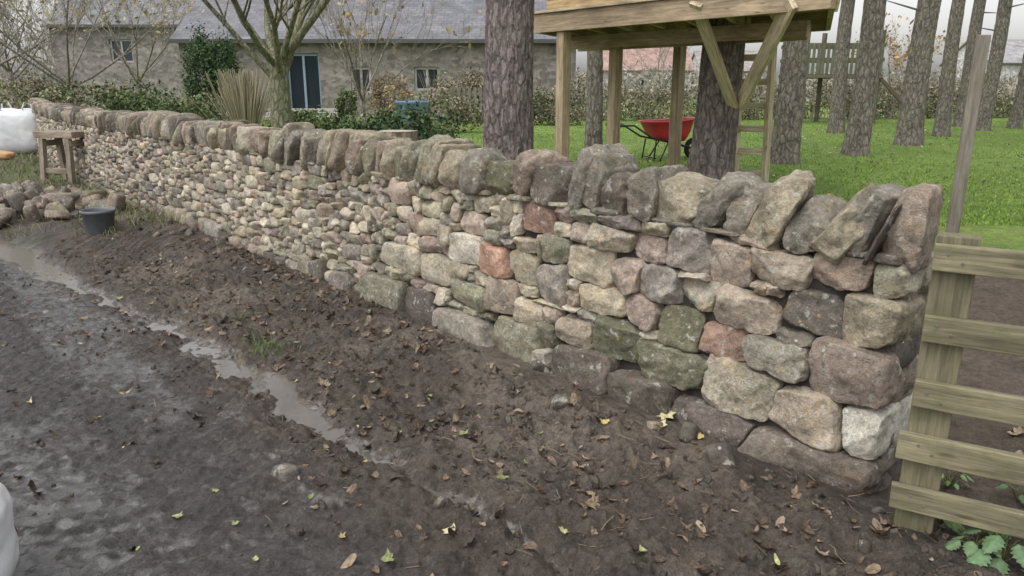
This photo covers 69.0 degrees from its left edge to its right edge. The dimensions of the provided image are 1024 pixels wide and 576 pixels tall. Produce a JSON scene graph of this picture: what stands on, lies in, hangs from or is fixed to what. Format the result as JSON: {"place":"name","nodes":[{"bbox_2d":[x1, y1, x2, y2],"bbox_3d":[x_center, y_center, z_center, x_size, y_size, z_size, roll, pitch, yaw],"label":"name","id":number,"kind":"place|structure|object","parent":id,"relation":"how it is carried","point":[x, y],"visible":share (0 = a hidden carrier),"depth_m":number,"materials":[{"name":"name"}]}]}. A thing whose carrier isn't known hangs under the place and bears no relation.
{"place":"outdoors","nodes":[
{"label":"outdoors","id":0,"kind":"place"},
{"bbox_2d":[176,68,270,126],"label":"ornamental grass","id":1,"kind":"object","parent":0,"point":[242,101],"depth_m":15.33,"materials":[{"name":"beige plant"}]},
{"bbox_2d":[0,87,1023,575],"bbox_3d":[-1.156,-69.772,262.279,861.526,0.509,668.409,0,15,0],"label":"ground","id":2,"kind":"structure","parent":0,"point":[102,523],"depth_m":3.39,"materials":[{"name":"brown soil"}]},
{"bbox_2d":[0,150,15,159],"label":"orange sack","id":3,"kind":"object","parent":2,"relation":"on","point":[8,154],"visible":0.85,"depth_m":16.26,"materials":[{"name":"orange plastic"}]},
{"bbox_2d":[0,482,19,575],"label":"bulk bag","id":4,"kind":"object","parent":2,"relation":"on","point":[9,550],"visible":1,"depth_m":2.36,"materials":[{"name":"white fabric"}]},
{"bbox_2d":[0,101,37,153],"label":"bulk bag","id":5,"kind":"object","parent":2,"relation":"on","point":[17,127],"visible":0.64,"depth_m":17.32,"materials":[{"name":"white fabric"}]},
{"bbox_2d":[11,0,57,28],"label":"bare tree","id":6,"kind":"object","parent":2,"relation":"on","point":[36,9],"visible":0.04,"depth_m":47.31,"materials":[{"name":"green plant"}]},
{"bbox_2d":[0,0,75,105],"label":"bare tree","id":7,"kind":"object","parent":2,"relation":"on","point":[9,72],"visible":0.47,"depth_m":38.56,"materials":[{"name":"brown plant"}]},
{"bbox_2d":[0,0,94,64],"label":"bare tree","id":8,"kind":"object","parent":2,"relation":"on","point":[27,50],"visible":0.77,"depth_m":29.89,"materials":[{"name":"brown plant"}]},
{"bbox_2d":[33,130,84,183],"bbox_3d":[-7.447,-2.187,12.433,0.760,0.849,0.543,4,16,14],"label":"wooden trestle","id":9,"kind":"object","parent":2,"relation":"on","point":[68,166],"visible":0.7,"depth_m":12.25,"materials":[{"name":"brown wood"}]},
{"bbox_2d":[0,180,137,227],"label":"stone pile","id":10,"kind":"object","parent":2,"relation":"on","point":[31,201],"visible":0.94,"depth_m":9.39,"materials":[{"name":"grey stone"}]},
{"bbox_2d":[0,71,148,110],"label":"mixed shrub","id":11,"kind":"object","parent":2,"relation":"on","point":[57,94],"visible":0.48,"depth_m":21.36,"materials":[{"name":"green plant"}]},
{"bbox_2d":[79,207,118,234],"bbox_3d":[-4.623,-0.744,8.345,0.371,0.276,0.364,-12,20,-38],"label":"builders bucket","id":12,"kind":"object","parent":2,"relation":"on","point":[100,220],"visible":0.97,"depth_m":8.24,"materials":[{"name":"plastic"}]},
{"bbox_2d":[0,0,214,100],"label":"bare tree","id":13,"kind":"object","parent":2,"relation":"on","point":[69,80],"visible":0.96,"depth_m":24.96,"materials":[{"name":"brown plant"}]},
{"bbox_2d":[41,0,196,108],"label":"stone farmhouse","id":14,"kind":"object","parent":2,"relation":"on","point":[92,61],"visible":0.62,"depth_m":40.19,"materials":[{"name":"stone"},{"name":"slate"},{"name":"glass"}]},
{"bbox_2d":[110,39,133,62],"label":"window frames","id":15,"kind":"structure","parent":14,"relation":"in","point":[111,40],"depth_m":40.16,"materials":[{"name":"paint"}]},
{"bbox_2d":[54,0,195,108],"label":"bare tree","id":16,"kind":"object","parent":2,"relation":"on","point":[134,75],"visible":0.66,"depth_m":33.48,"materials":[{"name":"brown plant"}]},
{"bbox_2d":[85,75,259,120],"bbox_3d":[-7.589,-4.037,16.947,2.699,1.611,3.691,11,19,35],"label":"evergreen shrub","id":17,"kind":"object","parent":2,"relation":"on","point":[126,102],"visible":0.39,"depth_m":16.30,"materials":[{"name":"green plant"}]},
{"bbox_2d":[0,151,407,400],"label":"verge grass","id":18,"kind":"structure","parent":2,"relation":"on","point":[17,163],"depth_m":9.27,"materials":[{"name":"green plant"}]},
{"bbox_2d":[177,20,245,120],"bbox_3d":[-9.627,-6.801,24.133,2.148,3.632,1.862,0,15,0],"label":"evergreen shrub","id":19,"kind":"object","parent":2,"relation":"on","point":[210,64],"visible":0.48,"depth_m":23.69,"materials":[{"name":"green plant"}]},
{"bbox_2d":[0,230,476,516],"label":"puddle water","id":20,"kind":"structure","parent":2,"relation":"on","point":[281,388],"depth_m":4.40,"materials":[{"name":"grey liquid"}]},
{"bbox_2d":[202,0,329,127],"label":"bare tree","id":21,"kind":"object","parent":2,"relation":"on","point":[276,72],"visible":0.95,"depth_m":13.28,"materials":[{"name":"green plant"}]},
{"bbox_2d":[262,108,345,119],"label":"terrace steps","id":22,"kind":"structure","parent":2,"relation":"on","point":[319,109],"depth_m":27.00,"materials":[{"name":"grey stone"}]},
{"bbox_2d":[168,0,575,116],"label":"stone barn","id":23,"kind":"structure","parent":2,"relation":"on","point":[319,74],"depth_m":28.87,"materials":[{"name":"stone"},{"name":"slate"},{"name":"glass"}]},
{"bbox_2d":[289,53,439,107],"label":"window frames","id":24,"kind":"structure","parent":23,"relation":"in","point":[303,55],"depth_m":28.99,"materials":[{"name":"paint"}]},
{"bbox_2d":[262,89,482,132],"bbox_3d":[-3.124,-4.208,18.314,3.093,1.290,6.348,14,21,42],"label":"garden shrub","id":25,"kind":"object","parent":2,"relation":"on","point":[303,116],"visible":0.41,"depth_m":19.18,"materials":[{"name":"green plant"}]},
{"bbox_2d":[333,64,416,119],"bbox_3d":[-4.274,-5.870,22.702,3.053,1.784,1.202,10,18,31],"label":"garden shrub","id":26,"kind":"object","parent":2,"relation":"on","point":[342,102],"visible":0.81,"depth_m":22.33,"materials":[{"name":"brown plant"}]},
{"bbox_2d":[270,0,485,124],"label":"bare tree","id":27,"kind":"object","parent":2,"relation":"on","point":[361,93],"visible":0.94,"depth_m":20.10,"materials":[{"name":"brown plant"}]},
{"bbox_2d":[379,130,417,140],"bbox_3d":[-1.184,-1.073,7.886,0.426,1.158,0.424,0,15,0],"label":"cut log","id":28,"kind":"object","parent":2,"relation":"on","point":[413,134],"visible":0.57,"depth_m":7.63,"materials":[{"name":"brown wood"}]},
{"bbox_2d":[332,99,465,139],"bbox_3d":[-1.711,-2.166,10.460,2.254,0.996,1.525,9,18,30],"label":"laurel shrub","id":29,"kind":"object","parent":2,"relation":"on","point":[423,122],"visible":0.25,"depth_m":10.24,"materials":[{"name":"green plant"}]},
{"bbox_2d":[394,101,428,138],"bbox_3d":[-2.085,-3.467,15.638,0.720,0.891,0.720,0,15,0],"label":"blue tub","id":30,"kind":"object","parent":2,"relation":"on","point":[422,103],"visible":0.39,"depth_m":15.29,"materials":[{"name":"plastic"}]},
{"bbox_2d":[33,170,885,554],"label":"loose stones","id":31,"kind":"object","parent":2,"relation":"on","point":[717,454],"visible":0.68,"depth_m":3.40,"materials":[{"name":"grey stone"}]},
{"bbox_2d":[450,87,482,123],"bbox_3d":[-0.717,-5.957,24.309,2.600,1.150,0.060,0,15,0],"label":"garden fence","id":32,"kind":"object","parent":2,"relation":"on","point":[469,93],"visible":0.21,"depth_m":24.20,"materials":[{"name":"wood"}]},
{"bbox_2d":[0,224,961,575],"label":"mud clods","id":33,"kind":"object","parent":2,"relation":"on","point":[582,490],"visible":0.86,"depth_m":3.50,"materials":[{"name":"brown soil"}]},
{"bbox_2d":[35,115,933,496],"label":"face stones","id":34,"kind":"object","parent":2,"relation":"on","point":[859,355],"visible":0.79,"depth_m":3.89,"materials":[{"name":"grey stone"}]},
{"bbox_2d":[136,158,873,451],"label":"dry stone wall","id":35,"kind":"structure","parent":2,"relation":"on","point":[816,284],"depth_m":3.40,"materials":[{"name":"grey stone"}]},
{"bbox_2d":[37,114,904,266],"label":"levelling slips","id":36,"kind":"object","parent":35,"relation":"on","point":[885,258],"visible":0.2,"depth_m":3.56,"materials":[{"name":"stone"}]},
{"bbox_2d":[28,98,942,273],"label":"cope stones","id":37,"kind":"object","parent":35,"relation":"on","point":[794,213],"visible":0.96,"depth_m":3.88,"materials":[{"name":"grey stone"}]},
{"bbox_2d":[483,0,533,159],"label":"pine tree","id":38,"kind":"object","parent":2,"relation":"on","point":[508,123],"visible":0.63,"depth_m":6.95,"materials":[{"name":"brown plant"}]},
{"bbox_2d":[0,1,1018,106],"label":"distant tree belt","id":39,"kind":"object","parent":2,"relation":"on","point":[636,81],"visible":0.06,"depth_m":66.64,"materials":[{"name":"brown plant"}]},
{"bbox_2d":[0,121,1023,575],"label":"fallen leaves","id":40,"kind":"object","parent":2,"relation":"on","point":[806,529],"visible":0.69,"depth_m":3.44,"materials":[{"name":"brown plant"}]},
{"bbox_2d":[2,223,1023,575],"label":"twig litter","id":41,"kind":"object","parent":2,"relation":"on","point":[430,401],"visible":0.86,"depth_m":3.73,"materials":[{"name":"brown wood"}]},
{"bbox_2d":[441,67,585,124],"bbox_3d":[0.168,-6.223,24.207,5.747,2.106,2.587,11,19,35],"label":"box bush","id":42,"kind":"object","parent":2,"relation":"on","point":[539,101],"visible":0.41,"depth_m":23.43,"materials":[{"name":"green plant"}]},
{"bbox_2d":[584,51,602,147],"bbox_3d":[1.401,-9.106,11.341,5.536,14.407,4.825,13,20,39],"label":"pine tree","id":43,"kind":"object","parent":2,"relation":"on","point":[594,117],"visible":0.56,"depth_m":12.50,"materials":[{"name":"brown plant"}]},
{"bbox_2d":[262,119,1023,225],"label":"lawn grass","id":44,"kind":"structure","parent":2,"relation":"on","point":[993,217],"depth_m":11.42,"materials":[{"name":"green plant"}]},
{"bbox_2d":[603,46,694,95],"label":"distant cottage","id":45,"kind":"structure","parent":2,"relation":"on","point":[652,54],"depth_m":72.73,"materials":[{"name":"stone"}]},
{"bbox_2d":[606,117,694,161],"bbox_3d":[2.423,-2.467,12.348,1.663,0.697,0.635,-4,16,-14],"label":"wheelbarrow","id":46,"kind":"object","parent":2,"relation":"on","point":[656,130],"visible":0.58,"depth_m":12.16,"materials":[{"name":"paint"}]},
{"bbox_2d":[623,46,696,104],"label":"bare tree","id":47,"kind":"object","parent":2,"relation":"on","point":[662,53],"visible":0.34,"depth_m":48.34,"materials":[{"name":"brown plant"}]},
{"bbox_2d":[534,0,840,182],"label":"treehouse","id":48,"kind":"object","parent":2,"relation":"on","point":[615,28],"visible":0.9,"depth_m":8.10,"materials":[{"name":"paint"}]},
{"bbox_2d":[687,16,746,179],"bbox_3d":[2.329,-7.868,6.786,4.943,14.407,5.153,0,15,0],"label":"pine tree","id":49,"kind":"object","parent":2,"relation":"on","point":[712,153],"visible":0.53,"depth_m":8.21,"materials":[{"name":"brown plant"}]},
{"bbox_2d":[416,62,1020,120],"bbox_3d":[10.517,-7.096,27.359,27.883,2.446,2.647,-1,15,-5],"label":"boundary hedge","id":50,"kind":"object","parent":2,"relation":"on","point":[894,105],"visible":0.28,"depth_m":26.91,"materials":[{"name":"green plant"}]},
{"bbox_2d":[691,51,764,89],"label":"distant cottage","id":51,"kind":"structure","parent":2,"relation":"on","point":[696,57],"depth_m":83.64,"materials":[{"name":"stone"}]},
{"bbox_2d":[770,35,810,164],"bbox_3d":[4.160,-8.731,9.963,4.825,14.407,5.515,14,20,41],"label":"pine tree","id":52,"kind":"object","parent":2,"relation":"on","point":[786,134],"visible":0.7,"depth_m":11.51,"materials":[{"name":"brown plant"}]},
{"bbox_2d":[826,0,854,132],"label":"pine tree","id":53,"kind":"object","parent":2,"relation":"on","point":[836,120],"visible":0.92,"depth_m":19.07,"materials":[{"name":"brown plant"}]},
{"bbox_2d":[780,30,900,123],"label":"play tower","id":54,"kind":"structure","parent":2,"relation":"on","point":[821,59],"depth_m":23.90,"materials":[{"name":"brown wood"}]},
{"bbox_2d":[840,0,886,156],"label":"pine tree","id":55,"kind":"object","parent":2,"relation":"on","point":[857,139],"visible":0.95,"depth_m":12.88,"materials":[{"name":"brown plant"}]},
{"bbox_2d":[850,12,963,104],"bbox_3d":[17.409,-10.522,34.620,4.563,5.166,5.465,-9,18,-29],"label":"bare tree","id":56,"kind":"object","parent":2,"relation":"on","point":[903,56],"visible":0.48,"depth_m":33.90,"materials":[{"name":"brown plant"}]},
{"bbox_2d":[887,0,941,145],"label":"pine tree","id":57,"kind":"object","parent":2,"relation":"on","point":[910,122],"visible":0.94,"depth_m":15.05,"materials":[{"name":"brown plant"}]},
{"bbox_2d":[931,0,965,136],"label":"pine tree","id":58,"kind":"object","parent":2,"relation":"on","point":[942,122],"visible":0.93,"depth_m":17.76,"materials":[{"name":"brown plant"}]},
{"bbox_2d":[937,518,964,535],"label":"nettle plant","id":59,"kind":"object","parent":2,"relation":"on","point":[956,528],"visible":0.27,"depth_m":2.71,"materials":[{"name":"green plant"}]},
{"bbox_2d":[889,232,1023,538],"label":"timber fence","id":60,"kind":"object","parent":2,"relation":"on","point":[927,450],"visible":1,"depth_m":2.48,"materials":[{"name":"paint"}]},
{"bbox_2d":[940,469,973,489],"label":"nettle plant","id":61,"kind":"object","parent":2,"relation":"on","point":[948,485],"visible":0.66,"depth_m":3.04,"materials":[{"name":"green plant"}]},
{"bbox_2d":[945,35,990,232],"bbox_3d":[1.925,-0.118,3.294,0.059,1.901,0.079,9,18,29],"label":"tall fence stake","id":62,"kind":"object","parent":2,"relation":"on","point":[973,101],"visible":0.45,"depth_m":3.13,"materials":[{"name":"brown wood"}]},
{"bbox_2d":[952,0,995,126],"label":"pine tree","id":63,"kind":"object","parent":2,"relation":"on","point":[977,14],"visible":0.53,"depth_m":21.88,"materials":[{"name":"brown plant"}]},
{"bbox_2d":[945,532,1008,557],"bbox_3d":[1.591,0.879,2.556,0.168,0.079,0.167,-14,20,-42],"label":"dock plant","id":64,"kind":"object","parent":2,"relation":"on","point":[970,548],"visible":0.66,"depth_m":2.56,"materials":[{"name":"green plant"}]},
{"bbox_2d":[938,39,1023,98],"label":"distant cottage","id":65,"kind":"structure","parent":2,"relation":"on","point":[1013,54],"depth_m":68.19,"materials":[{"name":"stone"}]},
{"bbox_2d":[963,528,1010,538],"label":"nettle plant","id":66,"kind":"object","parent":2,"relation":"on","point":[987,534],"visible":0.19,"depth_m":2.67,"materials":[{"name":"green plant"}]},
{"bbox_2d":[962,527,1023,574],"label":"dock plant","id":67,"kind":"object","parent":2,"relation":"on","point":[990,544],"visible":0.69,"depth_m":2.48,"materials":[{"name":"green plant"}]},
{"bbox_2d":[976,0,1023,130],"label":"pine tree","id":68,"kind":"object","parent":2,"relation":"on","point":[994,64],"visible":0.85,"depth_m":20.01,"materials":[{"name":"brown plant"}]},
{"bbox_2d":[996,484,1023,503],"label":"nettle plant","id":69,"kind":"object","parent":2,"relation":"on","point":[1020,495],"visible":0.84,"depth_m":2.97,"materials":[{"name":"green plant"}]},
{"bbox_2d":[1005,54,1023,128],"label":"pine tree","id":70,"kind":"object","parent":2,"relation":"on","point":[1016,119],"visible":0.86,"depth_m":21.28,"materials":[{"name":"brown plant"}]},
{"bbox_2d":[0,0,1023,85],"label":"sky","id":71,"kind":"structure","parent":0,"point":[1016,27],"materials":[{"name":"white"}]}
]}

